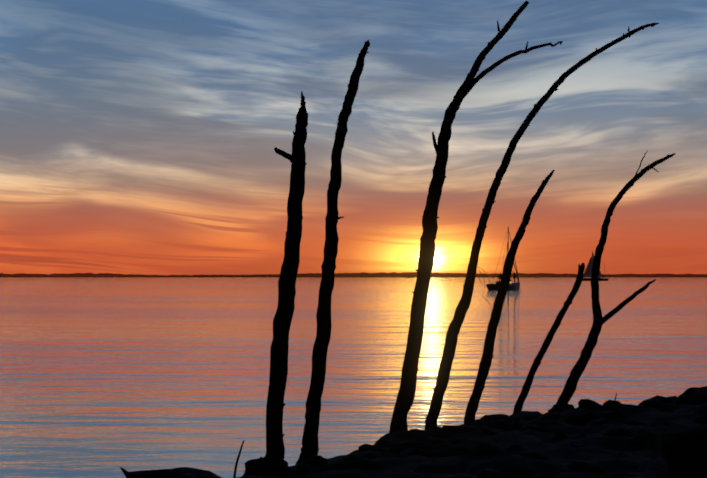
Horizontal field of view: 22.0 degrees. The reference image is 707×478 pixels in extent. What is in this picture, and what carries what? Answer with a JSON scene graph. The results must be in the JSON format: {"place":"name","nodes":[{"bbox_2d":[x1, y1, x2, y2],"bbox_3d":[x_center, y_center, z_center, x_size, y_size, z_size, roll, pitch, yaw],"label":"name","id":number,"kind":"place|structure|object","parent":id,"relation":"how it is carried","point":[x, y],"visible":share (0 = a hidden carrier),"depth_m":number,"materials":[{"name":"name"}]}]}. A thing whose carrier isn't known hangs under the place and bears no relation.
{"place":"outdoors","nodes":[
{"label":"outdoors","id":0,"kind":"place"},
{"bbox_2d":[0,277,706,477],"bbox_3d":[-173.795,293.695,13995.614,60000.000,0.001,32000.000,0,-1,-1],"label":"sea water","id":1,"kind":"structure","parent":0,"point":[104,377],"depth_m":43.97,"materials":[{"name":"liquid"}]},
{"bbox_2d":[0,272,706,276],"bbox_3d":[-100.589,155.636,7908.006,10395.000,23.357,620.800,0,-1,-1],"label":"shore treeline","id":2,"kind":"object","parent":1,"relation":"on","point":[395,274],"visible":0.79,"depth_m":7610.60,"materials":[{"name":"grey plant"}]},
{"bbox_2d":[486,227,519,289],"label":"sailboat","id":3,"kind":"object","parent":1,"relation":"on","point":[512,286],"visible":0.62,"depth_m":273.23,"materials":[{"name":"grey paint"}]},
{"bbox_2d":[582,251,608,280],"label":"sailboat","id":4,"kind":"object","parent":1,"relation":"on","point":[588,272],"visible":0.71,"depth_m":891.51,"materials":[{"name":"grey paint"}]},
{"bbox_2d":[0,0,706,274],"label":"sky","id":5,"kind":"structure","parent":0,"point":[137,136],"materials":[{"name":"multicoloured"}]},
{"bbox_2d":[200,396,706,477],"bbox_3d":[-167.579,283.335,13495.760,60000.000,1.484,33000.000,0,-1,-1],"label":"rocky shore","id":6,"kind":"structure","parent":0,"point":[614,454],"depth_m":16.42,"materials":[{"name":"black stone"}]},
{"bbox_2d":[260,91,307,459],"bbox_3d":[-0.676,0.652,15.869,0.367,3.924,0.580,-1,-1,30],"label":"dead tree","id":7,"kind":"object","parent":6,"relation":"on","point":[279,348],"visible":0.88,"depth_m":15.85,"materials":[{"name":"brown wood"}]},
{"bbox_2d":[295,40,369,464],"bbox_3d":[-0.219,0.385,16.558,0.798,4.457,0.275,1,-1,-37],"label":"dead tree","id":8,"kind":"object","parent":6,"relation":"on","point":[309,448],"visible":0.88,"depth_m":16.50,"materials":[{"name":"brown wood"}]},
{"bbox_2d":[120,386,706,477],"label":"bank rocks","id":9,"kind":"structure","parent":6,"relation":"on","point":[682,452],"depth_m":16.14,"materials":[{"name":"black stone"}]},
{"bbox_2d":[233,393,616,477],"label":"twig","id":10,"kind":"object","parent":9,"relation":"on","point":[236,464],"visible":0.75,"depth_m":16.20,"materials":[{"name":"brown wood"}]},
{"bbox_2d":[425,22,658,429],"bbox_3d":[2.091,0.041,20.355,2.767,5.001,0.273,0,-1,-13],"label":"dead tree","id":11,"kind":"object","parent":9,"relation":"on","point":[449,349],"visible":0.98,"depth_m":20.19,"materials":[{"name":"brown wood"}]},
{"bbox_2d":[389,0,562,432],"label":"dead tree","id":12,"kind":"object","parent":6,"relation":"on","point":[405,396],"visible":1,"depth_m":18.88,"materials":[{"name":"brown wood"}]},
{"bbox_2d":[464,170,554,424],"bbox_3d":[1.767,0.934,20.968,1.139,3.451,0.179,-1,-1,30],"label":"dead tree","id":13,"kind":"object","parent":6,"relation":"on","point":[480,381],"visible":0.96,"depth_m":20.98,"materials":[{"name":"brown wood"}]},
{"bbox_2d":[513,263,584,413],"bbox_3d":[2.405,1.502,22.540,1.004,2.418,0.128,0,-1,-18],"label":"dead tree","id":14,"kind":"object","parent":6,"relation":"on","point":[521,399],"visible":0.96,"depth_m":22.51,"materials":[{"name":"brown wood"}]},
{"bbox_2d":[556,150,675,403],"bbox_3d":[3.444,0.782,24.000,1.729,3.927,0.304,0,-1,-9],"label":"dead tree","id":15,"kind":"object","parent":6,"relation":"on","point":[577,371],"visible":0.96,"depth_m":23.94,"materials":[{"name":"brown wood"}]},
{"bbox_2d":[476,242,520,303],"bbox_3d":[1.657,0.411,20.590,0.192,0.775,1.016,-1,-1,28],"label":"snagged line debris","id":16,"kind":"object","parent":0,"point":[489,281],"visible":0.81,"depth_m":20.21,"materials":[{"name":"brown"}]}
]}

